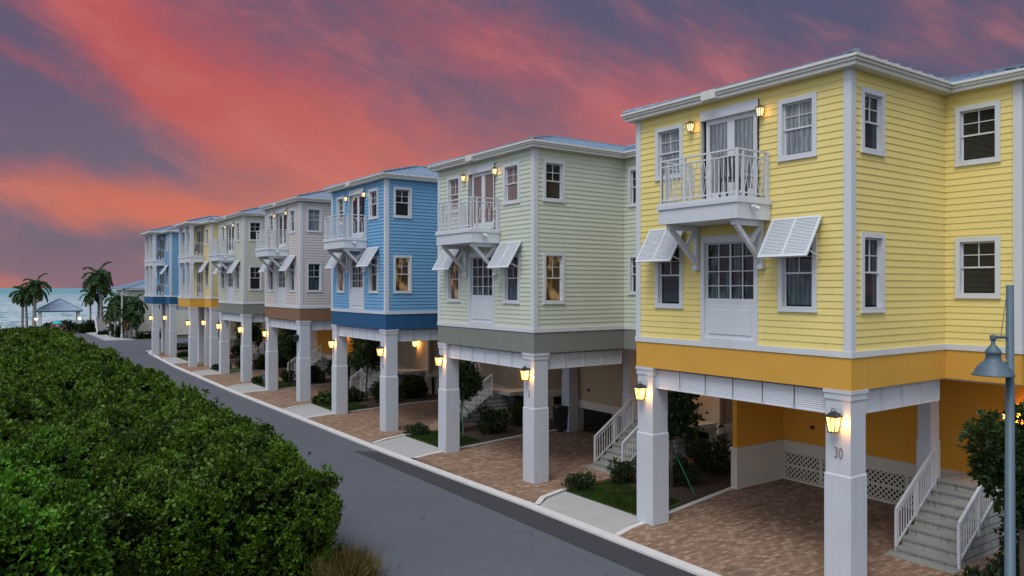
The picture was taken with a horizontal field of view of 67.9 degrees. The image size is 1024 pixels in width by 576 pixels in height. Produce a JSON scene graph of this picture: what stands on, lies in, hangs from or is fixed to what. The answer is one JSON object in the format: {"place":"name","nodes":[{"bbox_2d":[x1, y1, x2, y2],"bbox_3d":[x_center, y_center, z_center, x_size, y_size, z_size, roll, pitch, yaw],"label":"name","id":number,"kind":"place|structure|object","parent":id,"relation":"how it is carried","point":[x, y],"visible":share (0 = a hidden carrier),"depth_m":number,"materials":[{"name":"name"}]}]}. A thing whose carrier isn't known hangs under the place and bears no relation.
{"place":"outdoors","nodes":[
{"label":"outdoors","id":0,"kind":"place"},
{"bbox_2d":[0,288,115,328],"bbox_3d":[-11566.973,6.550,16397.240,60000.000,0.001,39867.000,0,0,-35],"label":"sea","id":1,"kind":"structure","parent":0,"point":[10,314],"depth_m":243.09,"materials":[{"name":"liquid"}]},
{"bbox_2d":[86,332,134,340],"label":"sidewalk","id":2,"kind":"structure","parent":0,"point":[105,337],"depth_m":90.68,"materials":[{"name":"concrete"}]},
{"bbox_2d":[111,272,229,335],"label":"cream house","id":3,"kind":"structure","parent":0,"point":[134,289],"depth_m":95.12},
{"bbox_2d":[174,358,278,371],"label":"driveway","id":4,"kind":"structure","parent":0,"point":[198,367],"depth_m":57.67,"materials":[{"name":"brick"}]},
{"bbox_2d":[228,384,264,392],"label":"sidewalk","id":5,"kind":"structure","parent":0,"point":[246,388],"depth_m":45.06,"materials":[{"name":"concrete"}]},
{"bbox_2d":[202,368,330,386],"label":"driveway","id":6,"kind":"structure","parent":0,"point":[230,379],"depth_m":50.58,"materials":[{"name":"brick"}]},
{"bbox_2d":[284,405,331,416],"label":"sidewalk","id":7,"kind":"structure","parent":0,"point":[308,410],"depth_m":36.97,"materials":[{"name":"concrete"}]},
{"bbox_2d":[243,381,422,408],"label":"driveway","id":8,"kind":"structure","parent":0,"point":[283,398],"depth_m":42.11,"materials":[{"name":"brick"}]},
{"bbox_2d":[74,333,696,575],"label":"road","id":9,"kind":"structure","parent":0,"point":[423,528],"depth_m":19.54,"materials":[{"name":"asphalt"}]},
{"bbox_2d":[354,451,695,575],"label":"asphalt patch","id":10,"kind":"object","parent":9,"relation":"on","point":[640,563],"visible":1,"depth_m":19.28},
{"bbox_2d":[374,436,437,458],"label":"sidewalk","id":11,"kind":"structure","parent":0,"point":[408,447],"depth_m":28.57,"materials":[{"name":"concrete"}]},
{"bbox_2d":[307,401,511,443],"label":"driveway","id":12,"kind":"structure","parent":0,"point":[364,425],"depth_m":34.16,"materials":[{"name":"brick"}]},
{"bbox_2d":[0,0,1023,287],"label":"sky","id":13,"kind":"structure","parent":0,"point":[121,120],"materials":[{"name":"pink"}]},
{"bbox_2d":[74,331,1018,575],"bbox_3d":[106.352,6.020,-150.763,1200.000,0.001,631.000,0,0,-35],"label":"ground","id":14,"kind":"structure","parent":0,"point":[593,429],"depth_m":32.60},
{"bbox_2d":[0,325,38,391],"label":"hedge","id":15,"kind":"object","parent":14,"relation":"on","point":[12,369],"visible":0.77,"depth_m":35.78,"materials":[{"name":"green plant"}]},
{"bbox_2d":[9,286,32,327],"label":"palm tree","id":16,"kind":"object","parent":14,"relation":"on","point":[20,301],"visible":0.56,"depth_m":105.80,"materials":[{"name":"green plant"}]},
{"bbox_2d":[18,273,51,326],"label":"palm tree","id":17,"kind":"object","parent":14,"relation":"on","point":[35,290],"visible":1,"depth_m":103.83,"materials":[{"name":"green plant"}]},
{"bbox_2d":[0,380,76,451],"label":"hedge","id":18,"kind":"object","parent":14,"relation":"on","point":[24,413],"visible":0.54,"depth_m":21.56,"materials":[{"name":"green plant"}]},
{"bbox_2d":[0,424,113,575],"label":"hedge","id":19,"kind":"object","parent":14,"relation":"on","point":[53,521],"visible":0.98,"depth_m":13.03,"materials":[{"name":"green plant"}]},
{"bbox_2d":[35,298,82,330],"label":"gazebo","id":20,"kind":"object","parent":14,"relation":"on","point":[58,305],"visible":0.77,"depth_m":105.99,"materials":[{"name":"grey metal"}]},
{"bbox_2d":[4,327,117,368],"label":"hedge","id":21,"kind":"object","parent":14,"relation":"on","point":[32,345],"visible":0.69,"depth_m":49.56,"materials":[{"name":"green plant"}]},
{"bbox_2d":[79,288,98,319],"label":"palm tree","id":22,"kind":"object","parent":14,"relation":"on","point":[88,299],"visible":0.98,"depth_m":104.67,"materials":[{"name":"green plant"}]},
{"bbox_2d":[82,261,113,318],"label":"palm tree","id":23,"kind":"object","parent":14,"relation":"on","point":[100,279],"visible":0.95,"depth_m":103.41,"materials":[{"name":"green plant"}]},
{"bbox_2d":[104,288,128,336],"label":"palm tree","id":24,"kind":"object","parent":14,"relation":"on","point":[111,305],"visible":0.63,"depth_m":92.87,"materials":[{"name":"green plant"}]},
{"bbox_2d":[26,348,224,427],"bbox_3d":[-16.557,4.545,31.189,5.426,3.154,20.271,0,0,-35],"label":"hedge","id":25,"kind":"object","parent":14,"relation":"on","point":[76,387],"visible":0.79,"depth_m":27.51,"materials":[{"name":"green plant"}]},
{"bbox_2d":[117,304,144,338],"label":"palm tree","id":26,"kind":"object","parent":14,"relation":"on","point":[132,319],"visible":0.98,"depth_m":89.50,"materials":[{"name":"green plant"}]},
{"bbox_2d":[122,294,148,337],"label":"palm tree","id":27,"kind":"object","parent":14,"relation":"on","point":[135,301],"visible":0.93,"depth_m":90.68,"materials":[{"name":"green plant"}]},
{"bbox_2d":[140,225,265,355],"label":"stilt house","id":28,"kind":"structure","parent":14,"relation":"on","point":[167,295],"depth_m":67.57,"materials":[{"name":"blue"}]},
{"bbox_2d":[69,396,344,575],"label":"hedge","id":29,"kind":"object","parent":14,"relation":"on","point":[200,488],"visible":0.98,"depth_m":15.49,"materials":[{"name":"green plant"}]},
{"bbox_2d":[174,215,296,367],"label":"stilt house","id":30,"kind":"structure","parent":14,"relation":"on","point":[201,292],"depth_m":57.73,"materials":[{"name":"wood"}]},
{"bbox_2d":[239,365,295,370],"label":"planting bed","id":31,"kind":"object","parent":14,"relation":"on","point":[255,369],"visible":0.18,"depth_m":56.23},
{"bbox_2d":[233,321,264,345],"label":"tree","id":32,"kind":"object","parent":31,"relation":"on","point":[256,333],"visible":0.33,"depth_m":56.10,"materials":[{"name":"green plant"}]},
{"bbox_2d":[252,354,264,368],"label":"shrub","id":33,"kind":"object","parent":31,"relation":"on","point":[260,359],"visible":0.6,"depth_m":55.68,"materials":[{"name":"green plant"}]},
{"bbox_2d":[255,382,295,388],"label":"lawn","id":34,"kind":"structure","parent":14,"relation":"on","point":[278,387],"depth_m":45.88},
{"bbox_2d":[278,328,296,383],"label":"tree","id":35,"kind":"object","parent":34,"relation":"on","point":[287,346],"visible":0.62,"depth_m":46.66,"materials":[{"name":"green plant"}]},
{"bbox_2d":[208,207,360,381],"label":"stilt house","id":36,"kind":"structure","parent":14,"relation":"on","point":[241,288],"depth_m":49.27,"materials":[{"name":"green"}]},
{"bbox_2d":[227,220,233,253],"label":"door","id":37,"kind":"structure","parent":36,"relation":"in","point":[230,230],"depth_m":50.84,"materials":[{"name":"white paint"}]},
{"bbox_2d":[227,265,233,301],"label":"door","id":38,"kind":"structure","parent":36,"relation":"in","point":[230,280],"depth_m":50.73,"materials":[{"name":"white paint"}]},
{"bbox_2d":[248,266,261,290],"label":"window","id":39,"kind":"structure","parent":36,"relation":"in","point":[255,277],"depth_m":48.67,"materials":[{"name":"white paint"}]},
{"bbox_2d":[249,221,261,241],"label":"window","id":40,"kind":"structure","parent":36,"relation":"in","point":[254,226],"depth_m":48.63,"materials":[{"name":"white paint"}]},
{"bbox_2d":[287,376,359,384],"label":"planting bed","id":41,"kind":"object","parent":14,"relation":"on","point":[329,380],"visible":0.29,"depth_m":48.41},
{"bbox_2d":[311,365,325,381],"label":"shrub","id":42,"kind":"object","parent":41,"relation":"on","point":[316,373],"visible":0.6,"depth_m":47.94,"materials":[{"name":"green plant"}]},
{"bbox_2d":[313,404,367,410],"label":"lawn","id":43,"kind":"structure","parent":14,"relation":"on","point":[348,408],"depth_m":37.50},
{"bbox_2d":[315,390,348,405],"bbox_3d":[-9.185,5.599,38.965,1.688,0.934,1.752,0,0,-35],"label":"shrub","id":44,"kind":"object","parent":43,"relation":"on","point":[326,401],"visible":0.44,"depth_m":38.61,"materials":[{"name":"green plant"}]},
{"bbox_2d":[255,190,438,401],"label":"stilt house","id":45,"kind":"structure","parent":14,"relation":"on","point":[293,253],"depth_m":40.86,"materials":[{"name":"beige"}]},
{"bbox_2d":[276,208,286,246],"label":"door","id":46,"kind":"structure","parent":45,"relation":"in","point":[281,219],"depth_m":42.37,"materials":[{"name":"white paint"}]},
{"bbox_2d":[276,261,286,305],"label":"door","id":47,"kind":"structure","parent":45,"relation":"in","point":[281,280],"depth_m":42.39,"materials":[{"name":"white paint"}]},
{"bbox_2d":[289,208,295,233],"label":"window","id":48,"kind":"structure","parent":45,"relation":"in","point":[291,211],"depth_m":40.90,"materials":[{"name":"white paint"}]},
{"bbox_2d":[289,262,295,291],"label":"window","id":49,"kind":"structure","parent":45,"relation":"in","point":[292,266],"depth_m":40.90,"materials":[{"name":"white paint"}]},
{"bbox_2d":[306,262,321,291],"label":"window","id":50,"kind":"structure","parent":45,"relation":"in","point":[314,269],"depth_m":40.22,"materials":[{"name":"white paint"}]},
{"bbox_2d":[306,207,322,232],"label":"window","id":51,"kind":"structure","parent":45,"relation":"in","point":[314,215],"depth_m":40.22,"materials":[{"name":"white paint"}]},
{"bbox_2d":[302,537,404,575],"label":"ornamental grass","id":52,"kind":"object","parent":14,"relation":"on","point":[353,562],"depth_m":15.44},
{"bbox_2d":[350,393,437,407],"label":"planting bed","id":53,"kind":"object","parent":14,"relation":"on","point":[370,403],"visible":0.29,"depth_m":40.24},
{"bbox_2d":[348,385,365,401],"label":"shrub","id":54,"kind":"object","parent":53,"relation":"on","point":[356,395],"visible":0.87,"depth_m":39.69,"materials":[{"name":"green plant"}]},
{"bbox_2d":[347,337,379,400],"bbox_3d":[-7.703,3.828,40.184,2.110,4.367,2.189,0,0,-19],"label":"tree","id":55,"kind":"object","parent":53,"relation":"on","point":[361,356],"visible":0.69,"depth_m":39.87,"materials":[{"name":"green plant"}]},
{"bbox_2d":[398,376,429,398],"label":"shrub","id":56,"kind":"object","parent":53,"relation":"on","point":[410,387],"visible":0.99,"depth_m":40.91,"materials":[{"name":"green plant"}]},
{"bbox_2d":[403,421,430,435],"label":"shrub","id":57,"kind":"object","parent":14,"relation":"on","point":[420,428],"visible":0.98,"depth_m":30.75,"materials":[{"name":"green plant"}]},
{"bbox_2d":[148,351,720,575],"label":"kerb","id":58,"kind":"structure","parent":14,"relation":"on","point":[666,558],"depth_m":21.69,"materials":[{"name":"concrete"}]},
{"bbox_2d":[323,165,561,431],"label":"stilt house","id":59,"kind":"structure","parent":14,"relation":"on","point":[380,245],"depth_m":32.59,"materials":[{"name":"blue"}]},
{"bbox_2d":[336,196,344,222],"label":"window","id":60,"kind":"structure","parent":59,"relation":"in","point":[340,203],"depth_m":35.53,"materials":[{"name":"white paint"}]},
{"bbox_2d":[336,258,344,292],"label":"window","id":61,"kind":"structure","parent":59,"relation":"in","point":[340,272],"depth_m":35.50,"materials":[{"name":"white paint"}]},
{"bbox_2d":[349,255,363,309],"bbox_3d":[-6.866,-0.248,33.840,0.149,2.430,1.580,0,0,-35],"label":"door","id":62,"kind":"structure","parent":59,"relation":"in","point":[356,276],"depth_m":34.01,"materials":[{"name":"white paint"}]},
{"bbox_2d":[349,188,364,236],"bbox_3d":[-6.868,-3.247,33.833,0.159,2.245,1.650,0,0,-35],"label":"door","id":63,"kind":"structure","parent":59,"relation":"in","point":[356,201],"depth_m":33.92,"materials":[{"name":"white paint"}]},
{"bbox_2d":[368,188,377,219],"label":"window","id":64,"kind":"structure","parent":59,"relation":"in","point":[373,193],"depth_m":32.50,"materials":[{"name":"white paint"}]},
{"bbox_2d":[369,255,377,292],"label":"window","id":65,"kind":"structure","parent":59,"relation":"in","point":[373,270],"depth_m":32.51,"materials":[{"name":"white paint"}]},
{"bbox_2d":[393,186,411,218],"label":"window","id":66,"kind":"structure","parent":59,"relation":"in","point":[402,196],"depth_m":31.93,"materials":[{"name":"white paint"}]},
{"bbox_2d":[393,255,411,292],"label":"window","id":67,"kind":"structure","parent":59,"relation":"in","point":[402,264],"depth_m":31.93,"materials":[{"name":"white paint"}]},
{"bbox_2d":[256,381,678,513],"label":"grass","id":68,"kind":"structure","parent":14,"relation":"on","point":[625,493],"depth_m":22.19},
{"bbox_2d":[412,429,556,458],"bbox_3d":[-0.616,5.979,29.569,8.192,0.082,0.442,0,0,-44],"label":"driveway edging","id":69,"kind":"object","parent":14,"relation":"on","point":[473,445],"visible":0.37,"depth_m":28.87,"materials":[{"name":"concrete"}]},
{"bbox_2d":[460,418,596,442],"bbox_3d":[2.046,5.990,33.445,10.100,0.080,3.000,0,0,-35],"label":"planting bed","id":70,"kind":"object","parent":14,"relation":"on","point":[512,429],"visible":0.29,"depth_m":31.33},
{"bbox_2d":[438,359,484,435],"bbox_3d":[-2.083,4.226,31.353,1.858,3.565,1.998,0,0,-13],"label":"tree","id":71,"kind":"object","parent":70,"relation":"on","point":[470,381],"visible":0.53,"depth_m":30.92,"materials":[{"name":"green plant"}]},
{"bbox_2d":[475,405,509,434],"bbox_3d":[-0.802,5.435,31.370,1.418,1.169,1.601,0,0,5],"label":"shrub","id":72,"kind":"object","parent":70,"relation":"on","point":[489,418],"visible":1,"depth_m":31.08,"materials":[{"name":"green plant"}]},
{"bbox_2d":[502,399,523,426],"bbox_3d":[0.496,5.388,32.937,1.745,1.274,1.545,0,0,-19],"label":"shrub","id":73,"kind":"object","parent":70,"relation":"on","point":[517,411],"visible":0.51,"depth_m":32.74,"materials":[{"name":"green plant"}]},
{"bbox_2d":[534,484,588,504],"bbox_3d":[1.375,5.979,22.093,0.433,0.082,2.790,0,0,36],"label":"driveway edging","id":74,"kind":"object","parent":14,"relation":"on","point":[541,499],"visible":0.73,"depth_m":21.85,"materials":[{"name":"concrete"}]},
{"bbox_2d":[427,135,732,483],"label":"stilt house","id":75,"kind":"structure","parent":14,"relation":"on","point":[535,265],"depth_m":24.67,"materials":[{"name":"green"}]},
{"bbox_2d":[446,175,460,213],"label":"window","id":76,"kind":"structure","parent":75,"relation":"in","point":[453,183],"depth_m":27.07,"materials":[{"name":"white paint"}]},
{"bbox_2d":[446,257,460,301],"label":"window","id":77,"kind":"structure","parent":75,"relation":"in","point":[453,274],"depth_m":27.07,"materials":[{"name":"white paint"}]},
{"bbox_2d":[468,162,494,228],"bbox_3d":[-0.988,-2.978,25.498,0.159,2.245,1.650,0,0,-35],"label":"door","id":78,"kind":"structure","parent":75,"relation":"in","point":[481,181],"depth_m":25.55,"materials":[{"name":"white paint"}]},
{"bbox_2d":[468,252,494,325],"bbox_3d":[-0.987,0.022,25.505,0.149,2.430,1.580,0,0,-35],"label":"door","id":79,"kind":"structure","parent":75,"relation":"in","point":[481,281],"depth_m":25.63,"materials":[{"name":"white paint"}]},
{"bbox_2d":[502,161,519,204],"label":"window","id":80,"kind":"structure","parent":75,"relation":"in","point":[511,171],"depth_m":24.15,"materials":[{"name":"white paint"}]},
{"bbox_2d":[503,253,519,303],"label":"window","id":81,"kind":"structure","parent":75,"relation":"in","point":[511,275],"depth_m":24.11,"materials":[{"name":"white paint"}]},
{"bbox_2d":[542,159,565,202],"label":"window","id":82,"kind":"structure","parent":75,"relation":"in","point":[553,170],"depth_m":23.60,"materials":[{"name":"white paint"}]},
{"bbox_2d":[543,252,565,303],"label":"window","id":83,"kind":"structure","parent":75,"relation":"in","point":[553,262],"depth_m":23.60,"materials":[{"name":"white paint"}]},
{"bbox_2d":[627,254,635,294],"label":"window","id":84,"kind":"structure","parent":75,"relation":"in","point":[632,257],"depth_m":25.00,"materials":[{"name":"white paint"}]},
{"bbox_2d":[628,167,635,206],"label":"window","id":85,"kind":"structure","parent":75,"relation":"in","point":[631,171],"depth_m":25.00,"materials":[{"name":"white paint"}]},
{"bbox_2d":[560,471,600,491],"bbox_3d":[2.035,5.756,22.718,1.043,0.577,1.417,0,0,21],"label":"shrub","id":86,"kind":"object","parent":14,"relation":"on","point":[582,480],"visible":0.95,"depth_m":22.48,"materials":[{"name":"green plant"}]},
{"bbox_2d":[565,490,681,515],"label":"lawn","id":87,"kind":"structure","parent":14,"relation":"on","point":[673,506],"depth_m":20.87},
{"bbox_2d":[607,460,730,504],"bbox_3d":[7.934,5.990,25.098,10.100,0.080,3.030,0,0,-35],"label":"planting bed","id":88,"kind":"object","parent":14,"relation":"on","point":[707,484],"visible":0.23,"depth_m":22.80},
{"bbox_2d":[605,456,636,484],"bbox_3d":[3.412,5.588,23.277,1.035,0.848,1.091,0,0,-7],"label":"shrub","id":89,"kind":"object","parent":88,"relation":"on","point":[624,472],"visible":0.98,"depth_m":23.08,"materials":[{"name":"green plant"}]},
{"bbox_2d":[636,384,707,494],"bbox_3d":[4.777,4.135,22.764,2.103,3.752,1.956,0,0,-6],"label":"tree","id":90,"kind":"object","parent":88,"relation":"on","point":[682,416],"visible":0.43,"depth_m":22.27,"materials":[{"name":"green plant"}]},
{"bbox_2d":[669,453,702,485],"bbox_3d":[5.045,5.541,23.022,1.230,0.955,1.167,0,0,-31],"label":"shrub","id":91,"kind":"object","parent":88,"relation":"on","point":[677,472],"visible":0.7,"depth_m":22.83,"materials":[{"name":"green plant"}]},
{"bbox_2d":[684,434,732,476],"bbox_3d":[6.404,5.385,24.574,1.686,1.310,1.600,0,0,34],"label":"shrub","id":92,"kind":"object","parent":88,"relation":"on","point":[719,452],"visible":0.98,"depth_m":24.41,"materials":[{"name":"green plant"}]},
{"bbox_2d":[613,487,733,535],"bbox_3d":[5.297,5.979,21.222,8.152,0.082,0.444,0,0,-44],"label":"driveway edging","id":93,"kind":"object","parent":14,"relation":"on","point":[624,530],"visible":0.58,"depth_m":20.64,"materials":[{"name":"concrete"}]},
{"bbox_2d":[621,48,1023,575],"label":"stilt house","id":94,"kind":"structure","parent":14,"relation":"on","point":[822,304],"depth_m":16.36,"materials":[{"name":"yellow"}]},
{"bbox_2d":[654,123,682,181],"bbox_3d":[3.868,-3.302,18.613,0.159,1.295,0.924,0,0,-35],"label":"window","id":95,"kind":"structure","parent":94,"relation":"in","point":[669,139],"depth_m":18.68,"materials":[{"name":"white paint"}]},
{"bbox_2d":[654,244,683,308],"bbox_3d":[3.868,-0.302,18.613,0.159,1.595,0.924,0,0,-35],"label":"window","id":96,"kind":"structure","parent":94,"relation":"in","point":[668,275],"depth_m":18.63,"materials":[{"name":"white paint"}]},
{"bbox_2d":[700,98,758,198],"bbox_3d":[4.909,-2.978,17.139,0.159,2.245,1.650,0,0,-35],"label":"door","id":97,"kind":"structure","parent":94,"relation":"in","point":[734,125],"depth_m":17.14,"materials":[{"name":"white paint"}]},
{"bbox_2d":[700,233,758,344],"bbox_3d":[4.910,0.022,17.145,0.149,2.430,1.580,0,0,-35],"label":"door","id":98,"kind":"structure","parent":94,"relation":"in","point":[729,274],"depth_m":17.17,"materials":[{"name":"white paint"}]},
{"bbox_2d":[777,92,817,161],"bbox_3d":[5.915,-3.302,15.713,0.159,1.295,0.924,0,0,-35],"label":"window","id":99,"kind":"structure","parent":94,"relation":"in","point":[797,115],"depth_m":15.75,"materials":[{"name":"white paint"}]},
{"bbox_2d":[777,233,817,312],"bbox_3d":[5.915,-0.302,15.713,0.159,1.595,0.924,0,0,-35],"label":"window","id":100,"kind":"structure","parent":94,"relation":"in","point":[797,276],"depth_m":15.74,"materials":[{"name":"white paint"}]},
{"bbox_2d":[860,86,885,156],"bbox_3d":[7.172,-3.302,15.205,0.874,1.295,0.159,0,0,-35],"label":"window","id":101,"kind":"structure","parent":94,"relation":"in","point":[872,103],"depth_m":15.28,"materials":[{"name":"white paint"}]},
{"bbox_2d":[860,232,885,312],"bbox_3d":[7.172,-0.302,15.205,0.874,1.595,0.159,0,0,-35],"label":"window","id":102,"kind":"structure","parent":94,"relation":"in","point":[872,245],"depth_m":15.30,"materials":[{"name":"white paint"}]},
{"bbox_2d":[954,236,1000,298],"bbox_3d":[10.032,-0.438,16.365,0.159,1.325,0.924,0,0,-35],"label":"window","id":103,"kind":"structure","parent":94,"relation":"in","point":[977,259],"depth_m":16.38,"materials":[{"name":"white paint"}]},
{"bbox_2d":[954,100,1001,166],"bbox_3d":[10.032,-3.302,16.365,0.159,1.295,0.924,0,0,-35],"label":"window","id":104,"kind":"structure","parent":94,"relation":"in","point":[977,126],"depth_m":16.38,"materials":[{"name":"white paint"}]},
{"bbox_2d":[950,561,1003,575],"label":"shrub","id":105,"kind":"object","parent":14,"relation":"on","point":[988,566],"visible":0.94,"depth_m":14.73,"materials":[{"name":"green plant"}]},
{"bbox_2d":[971,285,1015,575],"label":"street lamp","id":106,"kind":"object","parent":14,"relation":"on","point":[992,364],"visible":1,"depth_m":12.94,"materials":[{"name":"metal"}]},
{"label":"planting bed","id":107,"kind":"structure","parent":14,"relation":"on","visible":0},
{"bbox_2d":[956,399,1023,575],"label":"tree","id":108,"kind":"object","parent":107,"relation":"on","point":[987,464],"visible":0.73,"depth_m":14.50,"materials":[{"name":"green plant"}]},
{"bbox_2d":[986,520,1018,575],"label":"shrub","id":109,"kind":"object","parent":107,"relation":"on","point":[1000,558],"visible":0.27,"depth_m":15.57,"materials":[{"name":"green plant"}]},
{"bbox_2d":[415,430,696,502],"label":"driveway","id":110,"kind":"structure","parent":0,"point":[497,465],"depth_m":25.94,"materials":[{"name":"brick"}]},
{"bbox_2d":[553,404,570,431],"bbox_3d":[2.083,5.419,31.729,0.620,1.058,0.750,0,0,-15],"label":"wheeled bin","id":111,"kind":"object","parent":110,"relation":"on","point":[560,414],"visible":0.98,"depth_m":31.47,"materials":[{"name":"black plastic"}]},
{"bbox_2d":[539,491,638,533],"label":"sidewalk","id":112,"kind":"structure","parent":0,"point":[596,514],"depth_m":20.17,"materials":[{"name":"concrete"}]},
{"bbox_2d":[717,156,747,196],"bbox_3d":[4.743,-2.396,16.384,0.480,0.982,0.560,0,0,-5],"label":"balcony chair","id":113,"kind":"object","parent":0,"point":[730,177],"visible":0.43,"depth_m":16.56,"materials":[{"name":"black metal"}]},
{"bbox_2d":[620,479,1003,575],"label":"driveway","id":114,"kind":"structure","parent":0,"point":[774,528],"depth_m":18.36,"materials":[{"name":"brick"}]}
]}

